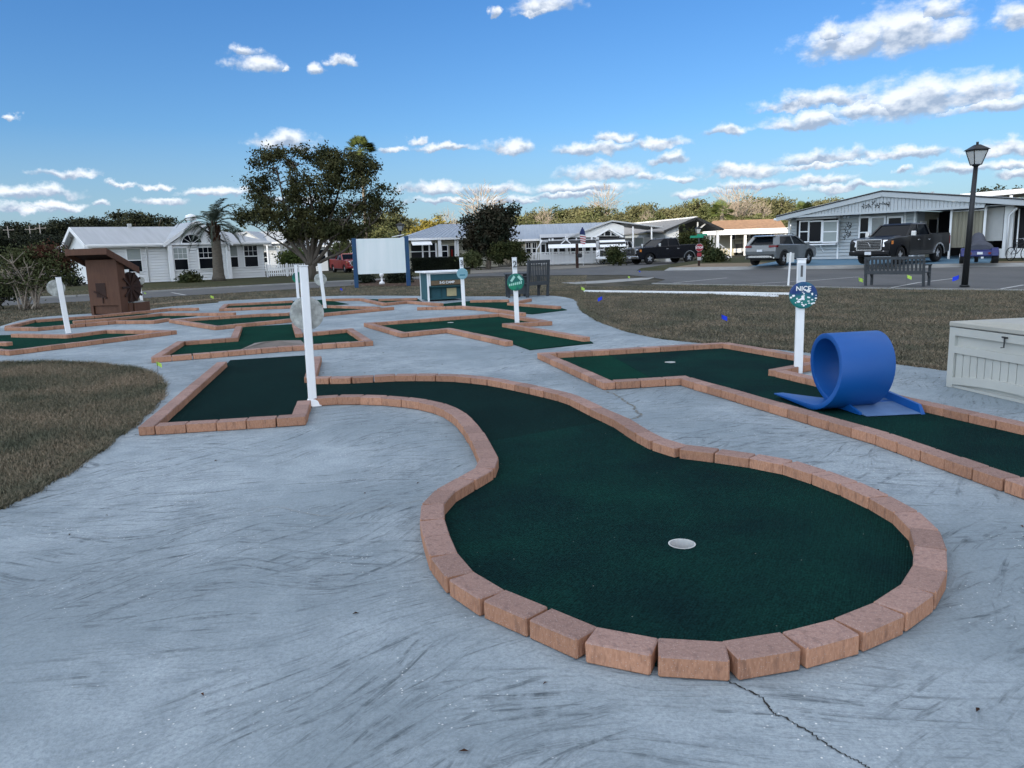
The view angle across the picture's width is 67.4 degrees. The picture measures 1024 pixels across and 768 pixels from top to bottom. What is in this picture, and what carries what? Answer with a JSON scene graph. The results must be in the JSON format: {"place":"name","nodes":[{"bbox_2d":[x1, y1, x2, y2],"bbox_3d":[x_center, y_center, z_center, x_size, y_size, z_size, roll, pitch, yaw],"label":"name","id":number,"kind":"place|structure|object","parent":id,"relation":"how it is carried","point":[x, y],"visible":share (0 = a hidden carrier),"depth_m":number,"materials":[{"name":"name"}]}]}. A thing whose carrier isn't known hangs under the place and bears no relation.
{"place":"outdoors","nodes":[
{"label":"outdoors","id":0,"kind":"place"},
{"bbox_2d":[0,358,171,509],"bbox_3d":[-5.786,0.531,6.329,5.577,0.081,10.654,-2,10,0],"label":"grass","id":1,"kind":"structure","parent":0,"point":[59,385],"depth_m":7.72,"materials":[{"name":"plant"}]},
{"bbox_2d":[19,268,469,296],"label":"lawn","id":2,"kind":"structure","parent":0,"point":[332,276],"depth_m":48.01,"materials":[{"name":"green plant"}]},
{"bbox_2d":[174,269,204,282],"bbox_3d":[-20.957,-6.822,49.990,2.062,1.298,1.866,-2,10,0],"label":"round shrub","id":3,"kind":"object","parent":2,"relation":"on","point":[189,277],"visible":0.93,"depth_m":49.67,"materials":[{"name":"green plant"}]},
{"bbox_2d":[176,198,245,280],"bbox_3d":[-19.821,-9.626,51.438,4.337,5.380,4.398,1,10,14],"label":"pindo palm","id":4,"kind":"object","parent":2,"relation":"on","point":[213,227],"visible":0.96,"depth_m":51.20,"materials":[{"name":"green plant"}]},
{"bbox_2d":[266,263,304,276],"bbox_3d":[-16.893,-8.562,57.516,2.917,0.983,0.100,-6,11,-24],"label":"picket fence","id":5,"kind":"object","parent":2,"relation":"on","point":[287,269],"visible":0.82,"depth_m":57.34,"materials":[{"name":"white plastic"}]},
{"bbox_2d":[272,245,305,271],"bbox_3d":[-16.694,-10.002,59.286,3.508,2.856,3.446,-2,10,0],"label":"round shrub","id":6,"kind":"object","parent":2,"relation":"on","point":[288,256],"visible":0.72,"depth_m":58.59,"materials":[{"name":"green plant"}]},
{"bbox_2d":[224,140,415,279],"bbox_3d":[-11.715,-10.717,47.462,11.499,8.587,5.190,-2,10,0],"label":"spreading tree","id":7,"kind":"object","parent":2,"relation":"on","point":[322,224],"visible":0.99,"depth_m":46.83,"materials":[{"name":"green plant"}]},
{"bbox_2d":[329,253,352,272],"bbox_3d":[-14.063,-10.355,65.634,2.066,1.595,5.047,-7,11,-30],"label":"pickup truck","id":8,"kind":"object","parent":2,"relation":"on","point":[344,261],"visible":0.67,"depth_m":64.81,"materials":[{"name":"red paint"}]},
{"bbox_2d":[410,256,461,271],"bbox_3d":[-5.923,-9.351,59.881,3.975,1.170,1.394,-4,10,-15],"label":"clipped hedge","id":9,"kind":"object","parent":2,"relation":"on","point":[432,263],"visible":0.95,"depth_m":59.27,"materials":[{"name":"green plant"}]},
{"bbox_2d":[237,231,305,270],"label":"house","id":10,"kind":"structure","parent":0,"point":[269,251],"depth_m":82.70,"materials":[{"name":"white"}]},
{"bbox_2d":[309,240,352,270],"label":"house","id":11,"kind":"structure","parent":0,"point":[325,265],"depth_m":74.21,"materials":[{"name":"white"}]},
{"bbox_2d":[0,295,1023,767],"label":"concrete path","id":12,"kind":"structure","parent":0,"point":[152,587],"depth_m":3.08,"materials":[{"name":"grey concrete"}]},
{"bbox_2d":[46,277,70,333],"bbox_3d":[-9.410,-1.622,15.938,0.340,1.173,0.145,-9,12,-35],"label":"sign post","id":13,"kind":"object","parent":12,"relation":"on","point":[56,287],"visible":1,"depth_m":15.91,"materials":[{"name":"white plastic"}]},
{"bbox_2d":[0,330,176,355],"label":"golf hole","id":14,"kind":"object","parent":12,"relation":"on","point":[18,343],"visible":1,"depth_m":14.56,"materials":[{"name":"green carpet"}]},
{"bbox_2d":[64,248,149,314],"bbox_3d":[-11.297,-2.883,21.591,1.304,1.821,1.610,0,10,12],"label":"mill obstacle","id":15,"kind":"object","parent":12,"relation":"on","point":[113,287],"visible":0.91,"depth_m":21.25,"materials":[{"name":"brown paint"}]},
{"bbox_2d":[4,308,235,330],"bbox_3d":[-10.027,-1.665,19.451,4.959,0.087,4.666,-9,13,-38],"label":"golf hole","id":16,"kind":"object","parent":12,"relation":"on","point":[139,317],"visible":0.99,"depth_m":19.17,"materials":[{"name":"green carpet"}]},
{"bbox_2d":[151,323,372,362],"bbox_3d":[-4.516,-0.890,13.960,3.251,0.121,5.182,-5,10,-19],"label":"golf hole","id":17,"kind":"object","parent":12,"relation":"on","point":[252,340],"visible":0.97,"depth_m":12.82,"materials":[{"name":"green carpet"}]},
{"bbox_2d":[169,307,393,329],"bbox_3d":[-5.369,-1.722,18.977,5.576,0.086,3.619,-11,14,-43],"label":"golf hole","id":18,"kind":"object","parent":12,"relation":"on","point":[226,322],"visible":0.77,"depth_m":18.17,"materials":[{"name":"green carpet"}]},
{"bbox_2d":[314,264,326,307],"bbox_3d":[-5.275,-2.702,21.218,0.340,1.238,0.136,-5,10,-19],"label":"sign post","id":19,"kind":"object","parent":18,"relation":"on","point":[320,279],"visible":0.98,"depth_m":21.19,"materials":[{"name":"white wood"}]},
{"bbox_2d":[219,300,380,311],"bbox_3d":[-6.486,-2.234,22.098,3.646,0.086,6.237,-7,11,-27],"label":"golf hole","id":20,"kind":"object","parent":12,"relation":"on","point":[263,305],"visible":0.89,"depth_m":22.68,"materials":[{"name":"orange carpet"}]},
{"bbox_2d":[326,298,443,305],"bbox_3d":[-3.432,-2.510,23.153,2.271,0.086,5.601,-9,12,-37],"label":"golf hole","id":21,"kind":"object","parent":12,"relation":"on","point":[392,301],"visible":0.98,"depth_m":23.30,"materials":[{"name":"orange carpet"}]},
{"bbox_2d":[415,270,461,301],"bbox_3d":[-2.156,-3.010,23.438,1.340,0.895,1.040,-6,11,-22],"label":"camp cabinet","id":22,"kind":"object","parent":12,"relation":"on","point":[439,284],"visible":0.98,"depth_m":23.14,"materials":[{"name":"teal paint"}]},
{"bbox_2d":[457,257,467,305],"bbox_3d":[-1.269,-2.581,19.652,0.280,1.298,0.164,-3,10,-9],"label":"sign post","id":23,"kind":"object","parent":12,"relation":"on","point":[462,273],"visible":0.94,"depth_m":19.56,"materials":[{"name":"white wood"}]},
{"bbox_2d":[364,313,592,349],"bbox_3d":[-0.478,-1.030,14.167,3.356,0.086,6.093,-6,11,-25],"label":"golf hole","id":24,"kind":"object","parent":12,"relation":"on","point":[503,329],"visible":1,"depth_m":13.94,"materials":[{"name":"green carpet"}]},
{"bbox_2d":[507,257,523,322],"bbox_3d":[0.072,-1.855,15.249,0.340,1.304,0.129,-3,10,-5],"label":"sign post","id":25,"kind":"object","parent":24,"relation":"on","point":[515,282],"visible":0.98,"depth_m":15.17,"materials":[{"name":"white plastic"}]},
{"bbox_2d":[504,273,526,297],"bbox_3d":[0.139,-3.070,23.852,0.700,0.735,0.600,-3,10,-8],"label":"side table","id":26,"kind":"object","parent":25,"relation":"attached to","point":[509,291],"visible":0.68,"depth_m":23.63,"materials":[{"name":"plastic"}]},
{"bbox_2d":[417,299,565,315],"bbox_3d":[-0.242,-2.041,19.919,3.662,0.086,5.227,-11,13,-42],"label":"golf hole","id":27,"kind":"object","parent":12,"relation":"on","point":[506,306],"visible":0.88,"depth_m":19.54,"materials":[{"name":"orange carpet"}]},
{"bbox_2d":[518,260,549,297],"bbox_3d":[0.665,-3.273,23.805,0.840,1.120,0.680,-8,12,-32],"label":"park bench","id":28,"kind":"object","parent":12,"relation":"on","point":[538,282],"visible":0.84,"depth_m":23.53,"materials":[{"name":"grey plastic"}]},
{"bbox_2d":[138,355,946,680],"bbox_3d":[-1.248,0.266,6.965,3.532,0.115,9.845,-10,13,-40],"label":"golf hole","id":29,"kind":"object","parent":12,"relation":"on","point":[572,525],"visible":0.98,"depth_m":3.87,"materials":[{"name":"green carpet"}]},
{"bbox_2d":[290,265,323,406],"bbox_3d":[-1.960,-0.459,7.428,0.324,1.363,0.162,-5,11,-20],"label":"sign post","id":30,"kind":"object","parent":29,"relation":"on","point":[306,313],"visible":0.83,"depth_m":7.41,"materials":[{"name":"white plastic"}]},
{"bbox_2d":[537,342,1023,498],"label":"golf hole","id":31,"kind":"object","parent":12,"relation":"on","point":[983,449],"visible":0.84,"depth_m":6.75,"materials":[{"name":"green carpet"}]},
{"bbox_2d":[774,330,924,415],"bbox_3d":[2.918,-0.129,6.688,0.960,0.652,0.914,-2,10,0],"label":"loop obstacle","id":32,"kind":"object","parent":31,"relation":"on","point":[853,372],"visible":1,"depth_m":6.43,"materials":[{"name":"blue plastic"}]},
{"bbox_2d":[789,258,816,373],"bbox_3d":[3.184,-0.740,8.438,0.290,1.264,0.132,1,10,14],"label":"sign post","id":33,"kind":"object","parent":12,"relation":"on","point":[802,294],"visible":0.99,"depth_m":8.36,"materials":[{"name":"white plastic"}]},
{"bbox_2d":[946,318,1023,403],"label":"deck box","id":34,"kind":"object","parent":12,"relation":"on","point":[985,356],"visible":1,"depth_m":7.04,"materials":[{"name":"beige plastic"}]},
{"bbox_2d":[0,255,1023,496],"bbox_3d":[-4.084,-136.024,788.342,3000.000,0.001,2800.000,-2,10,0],"label":"ground","id":35,"kind":"structure","parent":0,"point":[619,284],"depth_m":19.41,"materials":[{"name":"plant"}]},
{"bbox_2d":[0,224,26,268],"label":"broadleaf tree","id":36,"kind":"object","parent":35,"relation":"on","point":[11,231],"visible":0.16,"depth_m":103.67,"materials":[{"name":"green plant"}]},
{"bbox_2d":[13,232,62,249],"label":"broadleaf tree","id":37,"kind":"object","parent":35,"relation":"on","point":[21,238],"visible":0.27,"depth_m":85.67,"materials":[{"name":"green plant"}]},
{"bbox_2d":[0,236,83,309],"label":"multi stem shrub","id":38,"kind":"object","parent":35,"relation":"on","point":[52,261],"visible":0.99,"depth_m":24.85,"materials":[{"name":"green plant"}]},
{"bbox_2d":[23,222,63,239],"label":"broadleaf tree","id":39,"kind":"object","parent":35,"relation":"on","point":[48,231],"visible":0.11,"depth_m":97.88,"materials":[{"name":"green plant"}]},
{"bbox_2d":[42,217,76,238],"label":"broadleaf tree","id":40,"kind":"object","parent":35,"relation":"on","point":[65,225],"visible":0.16,"depth_m":101.94,"materials":[{"name":"green plant"}]},
{"bbox_2d":[82,216,123,226],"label":"broadleaf tree","id":41,"kind":"object","parent":35,"relation":"on","point":[89,222],"visible":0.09,"depth_m":102.15,"materials":[{"name":"green plant"}]},
{"bbox_2d":[96,209,143,224],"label":"broadleaf tree","id":42,"kind":"object","parent":35,"relation":"on","point":[113,215],"visible":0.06,"depth_m":109.78,"materials":[{"name":"green plant"}]},
{"bbox_2d":[109,209,160,226],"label":"broadleaf tree","id":43,"kind":"object","parent":35,"relation":"on","point":[142,221],"visible":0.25,"depth_m":101.13,"materials":[{"name":"green plant"}]},
{"bbox_2d":[150,213,178,226],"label":"broadleaf tree","id":44,"kind":"object","parent":35,"relation":"on","point":[167,219],"visible":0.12,"depth_m":111.48,"materials":[{"name":"green plant"}]},
{"bbox_2d":[60,214,271,283],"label":"white house","id":45,"kind":"structure","parent":35,"relation":"on","point":[157,254],"depth_m":53.69,"materials":[{"name":"white wood"}]},
{"bbox_2d":[125,248,142,272],"bbox_3d":[-25.568,-8.378,51.989,0.962,1.645,0.110,-10,13,-38],"label":"window","id":46,"kind":"structure","parent":45,"relation":"in","point":[134,255],"depth_m":51.97,"materials":[{"name":"white glass"}]},
{"bbox_2d":[172,247,189,270],"bbox_3d":[-23.056,-8.705,53.462,0.998,1.599,0.110,-10,13,-38],"label":"window","id":47,"kind":"structure","parent":45,"relation":"in","point":[180,254],"depth_m":53.42,"materials":[{"name":"white glass"}]},
{"bbox_2d":[197,247,212,269],"bbox_3d":[-21.715,-8.945,54.516,1.090,1.585,0.110,-10,13,-38],"label":"window","id":48,"kind":"structure","parent":45,"relation":"in","point":[205,260],"depth_m":54.45,"materials":[{"name":"glass"}]},
{"bbox_2d":[230,245,238,267],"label":"window","id":49,"kind":"structure","parent":45,"relation":"in","point":[234,249],"depth_m":56.12,"materials":[{"name":"glass"}]},
{"bbox_2d":[243,245,258,267],"bbox_3d":[-19.341,-9.469,56.883,1.089,1.633,0.110,-10,13,-38],"label":"window","id":50,"kind":"structure","parent":45,"relation":"in","point":[250,252],"depth_m":56.85,"materials":[{"name":"glass"}]},
{"bbox_2d":[0,275,586,325],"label":"grass","id":51,"kind":"structure","parent":35,"relation":"on","point":[75,311],"depth_m":29.10,"materials":[{"name":"green plant"}]},
{"bbox_2d":[345,135,377,238],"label":"fan palm","id":52,"kind":"object","parent":35,"relation":"on","point":[362,141],"visible":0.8,"depth_m":88.00,"materials":[{"name":"green plant"}]},
{"bbox_2d":[351,234,410,287],"bbox_3d":[-5.795,-5.461,34.079,2.480,2.279,0.170,-4,10,-14],"label":"billboard","id":53,"kind":"object","parent":35,"relation":"on","point":[380,255],"visible":1,"depth_m":33.99,"materials":[{"name":"white plastic"}]},
{"bbox_2d":[359,280,419,285],"bbox_3d":[-5.783,-5.117,38.851,4.533,0.020,10.492,-8,11,-30],"label":"mulch bed","id":54,"kind":"object","parent":35,"relation":"on","point":[391,284],"visible":0.25,"depth_m":37.44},
{"bbox_2d":[380,270,415,282],"bbox_3d":[-5.635,-5.293,38.606,2.092,1.498,1.958,-2,10,0],"label":"round shrub","id":55,"kind":"object","parent":54,"relation":"on","point":[397,278],"visible":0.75,"depth_m":38.28,"materials":[{"name":"green plant"}]},
{"bbox_2d":[370,210,416,233],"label":"broadleaf tree","id":56,"kind":"object","parent":35,"relation":"on","point":[402,219],"visible":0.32,"depth_m":156.54,"materials":[{"name":"green plant"}]},
{"bbox_2d":[406,212,450,233],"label":"broadleaf tree","id":57,"kind":"object","parent":35,"relation":"on","point":[425,224],"visible":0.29,"depth_m":93.45,"materials":[{"name":"yellow plant"}]},
{"bbox_2d":[400,223,497,268],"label":"house","id":58,"kind":"structure","parent":35,"relation":"on","point":[440,240],"depth_m":63.63,"materials":[{"name":"beige"}]},
{"bbox_2d":[451,180,507,221],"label":"bare tree","id":59,"kind":"object","parent":35,"relation":"on","point":[473,205],"visible":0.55,"depth_m":107.03,"materials":[{"name":"grey plant"}]},
{"bbox_2d":[470,263,616,273],"bbox_3d":[3.560,-9.404,61.790,14.303,0.030,22.809,-2,10,0],"label":"gravel bed","id":60,"kind":"object","parent":35,"relation":"on","point":[507,269],"visible":0.58,"depth_m":59.88,"materials":[{"name":"grey gravel"}]},
{"bbox_2d":[454,248,485,269],"bbox_3d":[-3.197,-9.636,59.627,2.683,1.820,2.363,-2,10,0],"label":"round shrub","id":61,"kind":"object","parent":60,"relation":"on","point":[472,258],"visible":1,"depth_m":59.27,"materials":[{"name":"green plant"}]},
{"bbox_2d":[454,199,521,268],"bbox_3d":[-1.663,-11.705,60.253,5.192,5.396,3.984,-7,11,-27],"label":"magnolia tree","id":62,"kind":"object","parent":60,"relation":"on","point":[488,227],"visible":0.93,"depth_m":59.77,"materials":[{"name":"green plant"}]},
{"bbox_2d":[485,239,531,266],"bbox_3d":[-0.142,-10.122,59.113,3.927,2.210,2.345,-2,10,0],"label":"round shrub","id":63,"kind":"object","parent":60,"relation":"on","point":[501,252],"visible":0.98,"depth_m":58.82,"materials":[{"name":"green plant"}]},
{"bbox_2d":[598,243,629,265],"bbox_3d":[8.039,-10.074,60.207,2.493,2.033,2.324,-2,10,0],"label":"round shrub","id":64,"kind":"object","parent":60,"relation":"on","point":[613,254],"visible":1,"depth_m":59.82,"materials":[{"name":"green plant"}]},
{"bbox_2d":[541,204,568,223],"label":"broadleaf tree","id":65,"kind":"object","parent":35,"relation":"on","point":[557,213],"visible":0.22,"depth_m":175.35,"materials":[{"name":"green plant"}]},
{"bbox_2d":[509,220,661,265],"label":"house","id":66,"kind":"structure","parent":35,"relation":"on","point":[543,241],"depth_m":66.81,"materials":[{"name":"beige"}]},
{"bbox_2d":[570,205,618,222],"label":"broadleaf tree","id":67,"kind":"object","parent":35,"relation":"on","point":[596,210],"visible":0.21,"depth_m":147.80,"materials":[{"name":"green plant"}]},
{"bbox_2d":[583,183,622,216],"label":"bare tree","id":68,"kind":"object","parent":35,"relation":"on","point":[605,205],"visible":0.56,"depth_m":180.06,"materials":[{"name":"beige plant"}]},
{"bbox_2d":[563,277,653,283],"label":"footpath","id":69,"kind":"structure","parent":35,"relation":"on","point":[613,281],"depth_m":33.19,"materials":[{"name":"concrete"}]},
{"bbox_2d":[596,241,640,263],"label":"pickup truck","id":70,"kind":"object","parent":35,"relation":"on","point":[599,256],"visible":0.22,"depth_m":65.20,"materials":[{"name":"white paint"}]},
{"bbox_2d":[625,202,659,219],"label":"broadleaf tree","id":71,"kind":"object","parent":35,"relation":"on","point":[638,209],"visible":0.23,"depth_m":176.77,"materials":[{"name":"green plant"}]},
{"bbox_2d":[624,216,731,261],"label":"carport house","id":72,"kind":"structure","parent":35,"relation":"on","point":[669,228],"depth_m":71.18,"materials":[{"name":"grey"}]},
{"bbox_2d":[662,204,697,219],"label":"broadleaf tree","id":73,"kind":"object","parent":35,"relation":"on","point":[678,214],"visible":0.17,"depth_m":156.72,"materials":[{"name":"green plant"}]},
{"bbox_2d":[584,290,788,294],"bbox_3d":[5.154,-2.831,23.700,7.076,0.060,0.090,7,13,40],"label":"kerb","id":74,"kind":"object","parent":35,"relation":"on","point":[767,293],"visible":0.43,"depth_m":23.66,"materials":[{"name":"concrete"}]},
{"bbox_2d":[673,224,715,259],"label":"sago palm","id":75,"kind":"object","parent":35,"relation":"on","point":[684,237],"visible":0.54,"depth_m":65.45,"materials":[{"name":"green plant"}]},
{"bbox_2d":[686,198,736,219],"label":"broadleaf tree","id":76,"kind":"object","parent":35,"relation":"on","point":[702,212],"visible":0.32,"depth_m":168.40,"materials":[{"name":"green plant"}]},
{"bbox_2d":[706,199,735,220],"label":"fan palm","id":77,"kind":"object","parent":35,"relation":"on","point":[715,208],"visible":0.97,"depth_m":117.26,"materials":[{"name":"green plant"}]},
{"bbox_2d":[709,183,748,219],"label":"bare tree","id":78,"kind":"object","parent":35,"relation":"on","point":[734,206],"visible":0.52,"depth_m":131.19,"materials":[{"name":"beige plant"}]},
{"bbox_2d":[715,182,769,219],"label":"bare tree","id":79,"kind":"object","parent":35,"relation":"on","point":[745,210],"visible":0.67,"depth_m":134.26,"materials":[{"name":"beige plant"}]},
{"bbox_2d":[700,219,790,255],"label":"porch house","id":80,"kind":"structure","parent":35,"relation":"on","point":[745,231],"depth_m":86.01,"materials":[{"name":"white"}]},
{"bbox_2d":[738,199,775,218],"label":"broadleaf tree","id":81,"kind":"object","parent":35,"relation":"on","point":[760,208],"visible":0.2,"depth_m":148.29,"materials":[{"name":"beige plant"}]},
{"bbox_2d":[759,193,797,221],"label":"broadleaf tree","id":82,"kind":"object","parent":35,"relation":"on","point":[778,203],"visible":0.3,"depth_m":158.63,"materials":[{"name":"green plant"}]},
{"bbox_2d":[652,283,1023,290],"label":"kerb","id":83,"kind":"structure","parent":35,"relation":"on","point":[840,287],"depth_m":23.49,"materials":[{"name":"concrete"}]},
{"bbox_2d":[664,263,1023,270],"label":"kerb","id":84,"kind":"structure","parent":35,"relation":"on","point":[846,266],"depth_m":40.44,"materials":[{"name":"concrete"}]},
{"bbox_2d":[0,0,1023,238],"label":"sky","id":85,"kind":"structure","parent":0,"point":[153,107],"materials":[{"name":"blue"}]},
{"bbox_2d":[2,261,1023,305],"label":"road","id":86,"kind":"structure","parent":0,"point":[992,277],"depth_m":32.76,"materials":[{"name":"grey asphalt"}]},
{"bbox_2d":[11,277,419,298],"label":"kerb","id":87,"kind":"structure","parent":86,"relation":"on","point":[204,288],"depth_m":38.21,"materials":[{"name":"concrete"}]},
{"bbox_2d":[624,238,700,263],"bbox_3d":[12.240,-10.824,62.438,6.401,2.022,2.621,-6,11,-25],"label":"pickup truck","id":88,"kind":"object","parent":86,"relation":"on","point":[674,250],"visible":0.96,"depth_m":61.52,"materials":[{"name":"black paint"}]},
{"bbox_2d":[864,256,931,285],"bbox_3d":[11.941,-3.502,23.822,0.680,0.900,1.788,-11,14,-43],"label":"park bench","id":89,"kind":"object","parent":86,"relation":"on","point":[922,262],"visible":1,"depth_m":23.52,"materials":[{"name":"grey plastic"}]},
{"bbox_2d":[959,142,990,286],"bbox_3d":[13.238,-4.850,22.087,0.480,4.074,0.480,-2,10,0],"label":"street lamp","id":90,"kind":"object","parent":86,"relation":"on","point":[976,154],"visible":1,"depth_m":21.97,"materials":[{"name":"black metal"}]},
{"bbox_2d":[465,283,1023,370],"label":"grass","id":91,"kind":"structure","parent":0,"point":[846,313],"depth_m":15.87,"materials":[{"name":"plant"}]},
{"bbox_2d":[637,257,1023,270],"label":"terrain","id":92,"kind":"structure","parent":0,"point":[733,260],"depth_m":48.64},
{"bbox_2d":[696,246,731,261],"bbox_3d":[13.564,-8.548,51.482,2.085,2.525,2.083,-11,13,-42],"label":"round shrub","id":93,"kind":"object","parent":92,"relation":"on","point":[711,254],"visible":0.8,"depth_m":50.97,"materials":[{"name":"green plant"}]},
{"bbox_2d":[678,262,768,266],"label":"verge","id":94,"kind":"structure","parent":92,"relation":"on","point":[723,265],"depth_m":46.28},
{"bbox_2d":[774,190,1023,258],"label":"grey house","id":95,"kind":"structure","parent":92,"relation":"on","point":[831,230],"depth_m":44.49,"materials":[{"name":"grey wood"}]},
{"bbox_2d":[799,220,809,242],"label":"window","id":96,"kind":"structure","parent":95,"relation":"in","point":[803,225],"depth_m":48.50,"materials":[{"name":"white plastic"}]},
{"bbox_2d":[808,220,822,242],"bbox_3d":[18.973,-9.524,48.010,0.110,1.366,0.907,-11,13,-43],"label":"window","id":97,"kind":"structure","parent":95,"relation":"in","point":[815,227],"depth_m":47.98,"materials":[{"name":"glass"}]},
{"bbox_2d":[822,220,838,242],"bbox_3d":[19.625,-9.391,47.339,0.110,1.353,0.990,-11,13,-43],"label":"window","id":98,"kind":"structure","parent":95,"relation":"in","point":[830,229],"depth_m":47.30,"materials":[{"name":"grey glass"}]},
{"bbox_2d":[858,216,870,237],"bbox_3d":[21.210,-9.130,46.247,0.110,1.891,0.674,-11,13,-43],"label":"window","id":99,"kind":"structure","parent":95,"relation":"in","point":[864,221],"depth_m":46.19,"materials":[{"name":"glass"}]},
{"bbox_2d":[870,216,886,234],"bbox_3d":[21.754,-9.017,45.686,0.110,1.886,0.888,-11,13,-43],"label":"window","id":100,"kind":"structure","parent":95,"relation":"in","point":[875,221],"depth_m":45.64,"materials":[{"name":"white plastic"}]},
{"bbox_2d":[962,188,1023,203],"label":"neighbour carport","id":101,"kind":"object","parent":92,"relation":"on","point":[1015,193],"visible":0.22,"depth_m":56.56,"materials":[{"name":"white metal"}]},
{"bbox_2d":[756,256,990,265],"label":"driveway","id":102,"kind":"structure","parent":0,"point":[951,260],"depth_m":42.71,"materials":[{"name":"grey concrete"}]},
{"bbox_2d":[745,233,815,265],"bbox_3d":[15.062,-7.556,42.993,4.704,1.726,2.280,-11,13,-41],"label":"parked suv","id":103,"kind":"object","parent":102,"relation":"on","point":[772,247],"visible":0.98,"depth_m":41.80,"materials":[{"name":"grey paint"}]},
{"bbox_2d":[849,223,950,263],"bbox_3d":[20.089,-7.274,39.651,6.340,2.003,2.596,-9,12,-35],"label":"pickup truck","id":104,"kind":"object","parent":102,"relation":"on","point":[900,240],"visible":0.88,"depth_m":38.58,"materials":[{"name":"black paint"}]},
{"bbox_2d":[959,232,998,263],"bbox_3d":[22.756,-6.658,37.467,1.634,1.482,2.693,4,11,28],"label":"covered trike","id":105,"kind":"object","parent":102,"relation":"on","point":[981,246],"visible":0.8,"depth_m":36.57,"materials":[{"name":"blue fabric"}]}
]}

